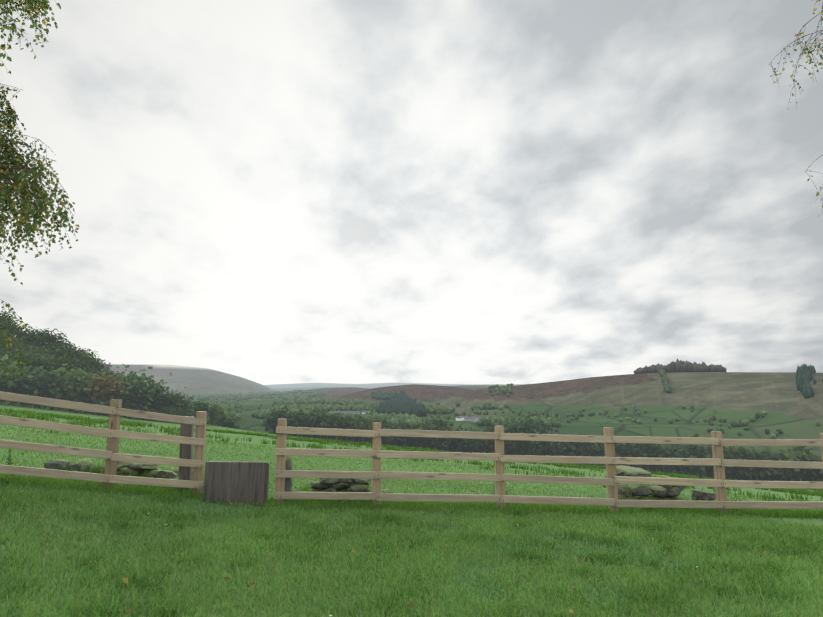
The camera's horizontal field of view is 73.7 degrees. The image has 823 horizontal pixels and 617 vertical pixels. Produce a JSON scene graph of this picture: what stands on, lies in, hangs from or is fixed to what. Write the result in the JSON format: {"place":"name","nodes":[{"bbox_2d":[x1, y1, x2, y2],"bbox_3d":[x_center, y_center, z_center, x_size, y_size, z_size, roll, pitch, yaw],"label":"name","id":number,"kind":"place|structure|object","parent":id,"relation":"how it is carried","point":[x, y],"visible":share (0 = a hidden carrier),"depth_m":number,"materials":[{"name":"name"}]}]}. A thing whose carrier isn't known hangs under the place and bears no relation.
{"place":"outdoors","nodes":[
{"label":"outdoors","id":0,"kind":"place"},
{"bbox_2d":[0,0,79,381],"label":"birch","id":1,"kind":"object","parent":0,"point":[28,4],"depth_m":5.41,"materials":[{"name":"green plant"}]},
{"bbox_2d":[94,461,203,486],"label":"dry stone wall","id":2,"kind":"structure","parent":0,"point":[142,468],"depth_m":8.33,"materials":[{"name":"stone"}]},
{"bbox_2d":[0,364,822,616],"bbox_3d":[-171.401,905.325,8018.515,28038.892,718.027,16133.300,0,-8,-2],"label":"terrain","id":3,"kind":"structure","parent":0,"point":[785,405],"depth_m":819.44,"materials":[{"name":"green plant"}]},
{"bbox_2d":[5,449,12,475],"bbox_3d":[-5.339,2.040,7.322,0.188,0.440,0.291,4,-9,-27],"label":"weed plant","id":4,"kind":"object","parent":3,"relation":"on","point":[9,462],"visible":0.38,"depth_m":7.31,"materials":[{"name":"green plant"}]},
{"bbox_2d":[44,459,70,470],"bbox_3d":[-5.187,2.320,8.040,0.351,0.219,0.259,5,-14,-19],"label":"loose stone","id":5,"kind":"object","parent":3,"relation":"on","point":[57,464],"visible":0.54,"depth_m":7.95,"materials":[{"name":"stone"}]},
{"bbox_2d":[68,459,96,472],"bbox_3d":[-4.929,2.386,8.187,0.330,0.267,0.406,3,-7,13],"label":"loose stone","id":6,"kind":"object","parent":3,"relation":"on","point":[83,465],"visible":0.42,"depth_m":8.06,"materials":[{"name":"stone"}]},
{"bbox_2d":[75,460,94,480],"bbox_3d":[-4.620,2.283,7.727,0.204,0.340,0.251,-6,-10,34],"label":"weed plant","id":7,"kind":"object","parent":3,"relation":"on","point":[78,470],"visible":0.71,"depth_m":7.75,"materials":[{"name":"green plant"}]},
{"bbox_2d":[103,400,121,491],"bbox_3d":[-4.141,2.059,7.577,0.125,1.579,0.085,0,-8,-2],"label":"fence post","id":8,"kind":"object","parent":3,"relation":"on","point":[112,445],"visible":0.42,"depth_m":7.57,"materials":[{"name":"brown wood"}]},
{"bbox_2d":[0,464,110,482],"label":"fence rail","id":9,"kind":"object","parent":8,"relation":"attached to","point":[41,472],"visible":0.97,"depth_m":7.18,"materials":[{"name":"brown wood"}]},
{"bbox_2d":[0,439,111,458],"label":"fence rail","id":10,"kind":"object","parent":8,"relation":"attached to","point":[37,447],"visible":0.9,"depth_m":7.22,"materials":[{"name":"brown wood"}]},
{"bbox_2d":[0,415,113,437],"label":"fence rail","id":11,"kind":"object","parent":8,"relation":"attached to","point":[24,422],"visible":0.97,"depth_m":7.25,"materials":[{"name":"brown wood"}]},
{"bbox_2d":[107,411,723,508],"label":"fence nails","id":12,"kind":"object","parent":11,"relation":"attached to","point":[378,474],"visible":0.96,"depth_m":7.97,"materials":[{"name":"grey metal"}]},
{"bbox_2d":[0,391,115,414],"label":"fence rail","id":13,"kind":"object","parent":8,"relation":"attached to","point":[14,397],"visible":1,"depth_m":7.29,"materials":[{"name":"brown wood"}]},
{"bbox_2d":[109,475,203,488],"bbox_3d":[-3.570,2.443,7.722,1.214,0.100,0.040,13,-13,-23],"label":"fence rail","id":14,"kind":"object","parent":8,"relation":"attached to","point":[154,481],"visible":0.98,"depth_m":7.69,"materials":[{"name":"brown wood"}]},
{"bbox_2d":[111,453,204,467],"bbox_3d":[-3.570,2.153,7.764,1.214,0.100,0.040,13,-12,-23],"label":"fence rail","id":15,"kind":"object","parent":8,"relation":"attached to","point":[155,460],"visible":1,"depth_m":7.74,"materials":[{"name":"brown wood"}]},
{"bbox_2d":[113,430,205,445],"bbox_3d":[-3.570,1.843,7.808,1.213,0.100,0.040,12,-13,-23],"label":"fence rail","id":16,"kind":"object","parent":8,"relation":"attached to","point":[158,437],"visible":0.98,"depth_m":7.78,"materials":[{"name":"brown wood"}]},
{"bbox_2d":[114,408,206,425],"bbox_3d":[-3.570,1.555,7.850,1.217,0.100,0.040,14,-13,-23],"label":"fence rail","id":17,"kind":"object","parent":8,"relation":"attached to","point":[154,416],"visible":1,"depth_m":7.82,"materials":[{"name":"brown wood"}]},
{"bbox_2d":[172,468,192,476],"bbox_3d":[-3.670,2.715,8.891,0.385,0.265,0.302,4,-17,-3],"label":"loose stone","id":18,"kind":"object","parent":3,"relation":"on","point":[176,471],"visible":0.08,"depth_m":8.80,"materials":[{"name":"stone"}]},
{"bbox_2d":[178,416,193,490],"bbox_3d":[-3.356,2.329,8.159,0.160,1.420,0.150,0,-9,-7],"label":"gate post","id":19,"kind":"object","parent":3,"relation":"on","point":[186,450],"visible":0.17,"depth_m":8.12,"materials":[{"name":"grey wood"}]},
{"bbox_2d":[192,411,206,497],"bbox_3d":[-3.115,2.310,8.028,0.125,1.580,0.085,1,-8,-3],"label":"fence post","id":20,"kind":"object","parent":3,"relation":"on","point":[199,450],"visible":0.44,"depth_m":8.02,"materials":[{"name":"brown wood"}]},
{"bbox_2d":[203,461,266,506],"bbox_3d":[-2.526,2.561,7.846,0.860,0.720,0.060,1,-9,-2],"label":"old board slab","id":21,"kind":"object","parent":3,"relation":"on","point":[226,481],"depth_m":7.83,"materials":[{"name":"grey wood"}]},
{"bbox_2d":[265,463,268,503],"bbox_3d":[-2.481,2.583,7.910,0.820,0.695,0.051,1,-9,-2],"label":"old board","id":22,"kind":"object","parent":3,"relation":"on","point":[267,483],"visible":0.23,"depth_m":7.91,"materials":[{"name":"grey wood"}]},
{"bbox_2d":[275,419,286,502],"bbox_3d":[-1.917,2.422,8.029,0.125,1.584,0.085,1,-8,-4],"label":"fence post","id":23,"kind":"object","parent":3,"relation":"on","point":[280,465],"visible":0.4,"depth_m":8.02,"materials":[{"name":"brown wood"}]},
{"bbox_2d":[274,470,376,478],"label":"fence rail","id":24,"kind":"object","parent":23,"relation":"attached to","point":[328,474],"visible":0.96,"depth_m":7.97,"materials":[{"name":"brown wood"}]},
{"bbox_2d":[274,491,376,499],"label":"fence rail","id":25,"kind":"object","parent":23,"relation":"attached to","point":[332,495],"visible":0.94,"depth_m":7.92,"materials":[{"name":"brown wood"}]},
{"bbox_2d":[275,448,376,456],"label":"fence rail","id":26,"kind":"object","parent":23,"relation":"attached to","point":[323,452],"visible":0.98,"depth_m":8.01,"materials":[{"name":"brown wood"}]},
{"bbox_2d":[276,426,376,437],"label":"fence rail","id":27,"kind":"object","parent":23,"relation":"attached to","point":[325,431],"visible":0.98,"depth_m":8.05,"materials":[{"name":"brown wood"}]},
{"bbox_2d":[285,456,291,500],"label":"gate post","id":28,"kind":"object","parent":3,"relation":"on","point":[288,482],"visible":0.21,"depth_m":8.13,"materials":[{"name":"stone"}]},
{"bbox_2d":[329,411,344,413],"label":"farm building","id":29,"kind":"structure","parent":3,"relation":"on","point":[341,412],"depth_m":1226.37,"materials":[{"name":"stone"}]},
{"bbox_2d":[308,478,382,492],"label":"dry stone wall","id":30,"kind":"structure","parent":3,"relation":"on","point":[336,485],"depth_m":8.39,"materials":[{"name":"stone"}]},
{"bbox_2d":[345,411,359,413],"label":"farm building","id":31,"kind":"structure","parent":3,"relation":"on","point":[354,412],"depth_m":1229.73,"materials":[{"name":"stone"}]},
{"bbox_2d":[372,423,380,508],"bbox_3d":[-0.511,2.478,8.065,0.125,1.567,0.085,0,-8,-1],"label":"fence post","id":32,"kind":"object","parent":3,"relation":"on","point":[376,466],"visible":0.44,"depth_m":8.05,"materials":[{"name":"brown wood"}]},
{"bbox_2d":[381,489,390,492],"bbox_3d":[-0.459,2.946,8.661,0.263,0.182,0.204,-14,-16,38],"label":"loose stone","id":33,"kind":"object","parent":3,"relation":"on","point":[385,490],"visible":0.23,"depth_m":8.61,"materials":[{"name":"stone"}]},
{"bbox_2d":[30,515,766,612],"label":"fallen leaves","id":34,"kind":"object","parent":3,"relation":"on","point":[412,604],"depth_m":4.78,"materials":[{"name":"brown plant"}]},
{"bbox_2d":[0,407,822,616],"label":"lawn grass","id":35,"kind":"structure","parent":3,"relation":"on","point":[804,547],"depth_m":5.74,"materials":[{"name":"green plant"}]},
{"bbox_2d":[0,309,822,490],"bbox_3d":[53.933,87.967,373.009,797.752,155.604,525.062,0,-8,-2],"label":"trees","id":36,"kind":"object","parent":3,"relation":"on","point":[57,370],"materials":[{"name":"green plant"}]},
{"bbox_2d":[464,417,475,420],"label":"farm building","id":37,"kind":"structure","parent":3,"relation":"on","point":[468,418],"depth_m":1017.99,"materials":[{"name":"stone"}]},
{"bbox_2d":[494,426,504,508],"bbox_3d":[1.306,2.531,8.094,0.125,1.569,0.085,1,-8,-3],"label":"fence post","id":38,"kind":"object","parent":3,"relation":"on","point":[499,469],"visible":0.44,"depth_m":8.08,"materials":[{"name":"brown wood"}]},
{"bbox_2d":[377,450,499,460],"bbox_3d":[0.399,2.161,8.063,1.807,0.100,0.040,2,-9,-1],"label":"fence rail","id":39,"kind":"object","parent":38,"relation":"attached to","point":[437,455],"visible":0.9,"depth_m":8.04,"materials":[{"name":"brown wood"}]},
{"bbox_2d":[377,429,499,438],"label":"fence rail","id":40,"kind":"object","parent":38,"relation":"attached to","point":[437,434],"visible":0.9,"depth_m":8.09,"materials":[{"name":"brown wood"}]},
{"bbox_2d":[377,493,500,501],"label":"fence rail","id":41,"kind":"object","parent":38,"relation":"attached to","point":[438,497],"visible":0.92,"depth_m":7.96,"materials":[{"name":"brown wood"}]},
{"bbox_2d":[377,471,500,481],"bbox_3d":[0.399,2.453,8.021,1.807,0.100,0.040,2,-9,-1],"label":"fence rail","id":42,"kind":"object","parent":38,"relation":"attached to","point":[436,476],"visible":0.88,"depth_m":8.00,"materials":[{"name":"brown wood"}]},
{"bbox_2d":[500,433,612,442],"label":"fence rail","id":43,"kind":"object","parent":38,"relation":"attached to","point":[556,437],"visible":0.98,"depth_m":8.12,"materials":[{"name":"brown wood"}]},
{"bbox_2d":[500,474,614,485],"bbox_3d":[2.143,2.515,8.052,1.678,0.100,0.041,3,-8,-1],"label":"fence rail","id":44,"kind":"object","parent":38,"relation":"attached to","point":[558,479],"visible":0.92,"depth_m":8.03,"materials":[{"name":"brown wood"}]},
{"bbox_2d":[501,495,615,505],"bbox_3d":[2.143,2.803,8.010,1.677,0.100,0.041,2,-8,-1],"label":"fence rail","id":45,"kind":"object","parent":38,"relation":"attached to","point":[559,500],"visible":0.88,"depth_m":7.99,"materials":[{"name":"brown wood"}]},
{"bbox_2d":[186,358,820,453],"bbox_3d":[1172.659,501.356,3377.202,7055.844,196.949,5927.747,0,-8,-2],"label":"trees","id":46,"kind":"object","parent":3,"relation":"on","point":[397,408],"visible":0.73,"depth_m":1304.29,"materials":[{"name":"green plant"}]},
{"bbox_2d":[603,427,618,513],"bbox_3d":[2.969,2.576,8.129,0.125,1.586,0.085,-1,-8,-2],"label":"fence post","id":47,"kind":"object","parent":3,"relation":"on","point":[612,491],"visible":0.42,"depth_m":8.12,"materials":[{"name":"brown wood"}]},
{"bbox_2d":[500,455,613,463],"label":"fence rail","id":48,"kind":"object","parent":47,"relation":"attached to","point":[557,459],"visible":0.94,"depth_m":8.07,"materials":[{"name":"brown wood"}]},
{"bbox_2d":[612,436,719,444],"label":"fence rail","id":49,"kind":"object","parent":47,"relation":"attached to","point":[665,440],"visible":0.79,"depth_m":8.17,"materials":[{"name":"brown wood"}]},
{"bbox_2d":[613,457,720,465],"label":"fence rail","id":50,"kind":"object","parent":47,"relation":"attached to","point":[668,461],"visible":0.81,"depth_m":8.13,"materials":[{"name":"brown wood"}]},
{"bbox_2d":[614,476,722,486],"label":"fence rail","id":51,"kind":"object","parent":47,"relation":"attached to","point":[667,481],"visible":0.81,"depth_m":8.09,"materials":[{"name":"brown wood"}]},
{"bbox_2d":[615,500,724,507],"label":"fence rail","id":52,"kind":"object","parent":47,"relation":"attached to","point":[669,504],"visible":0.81,"depth_m":8.04,"materials":[{"name":"brown wood"}]},
{"bbox_2d":[616,465,715,500],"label":"dry stone wall","id":53,"kind":"structure","parent":3,"relation":"on","point":[666,492],"depth_m":8.68,"materials":[{"name":"stone"}]},
{"bbox_2d":[685,490,701,500],"bbox_3d":[4.520,3.017,8.698,0.243,0.354,0.405,0,-8,-2],"label":"weed plant","id":54,"kind":"object","parent":3,"relation":"on","point":[698,495],"visible":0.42,"depth_m":8.59,"materials":[{"name":"green plant"}]},
{"bbox_2d":[711,431,727,513],"bbox_3d":[4.615,2.639,8.201,0.125,1.569,0.086,0,-8,-1],"label":"fence post","id":55,"kind":"object","parent":3,"relation":"on","point":[719,474],"visible":0.42,"depth_m":8.20,"materials":[{"name":"brown wood"}]},
{"bbox_2d":[719,439,822,445],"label":"fence rail","id":56,"kind":"object","parent":55,"relation":"attached to","point":[771,442],"visible":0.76,"depth_m":8.27,"materials":[{"name":"brown wood"}]},
{"bbox_2d":[721,459,822,468],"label":"fence rail","id":57,"kind":"object","parent":55,"relation":"attached to","point":[771,464],"visible":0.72,"depth_m":8.22,"materials":[{"name":"brown wood"}]},
{"bbox_2d":[723,480,822,488],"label":"fence rail","id":58,"kind":"object","parent":55,"relation":"attached to","point":[771,484],"visible":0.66,"depth_m":8.18,"materials":[{"name":"brown wood"}]},
{"bbox_2d":[724,501,822,508],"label":"fence rail","id":59,"kind":"object","parent":55,"relation":"attached to","point":[774,504],"visible":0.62,"depth_m":8.14,"materials":[{"name":"brown wood"}]},
{"bbox_2d":[819,433,822,461],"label":"fence post","id":60,"kind":"object","parent":3,"relation":"on","point":[821,435],"visible":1,"depth_m":8.43,"materials":[{"name":"brown wood"}]},
{"bbox_2d":[0,0,822,384],"label":"sky","id":61,"kind":"structure","parent":0,"point":[264,192],"materials":[{"name":"white"}]},
{"bbox_2d":[768,0,822,382],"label":"birch","id":62,"kind":"object","parent":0,"point":[810,60],"depth_m":7.03,"materials":[{"name":"green plant"}]}
]}

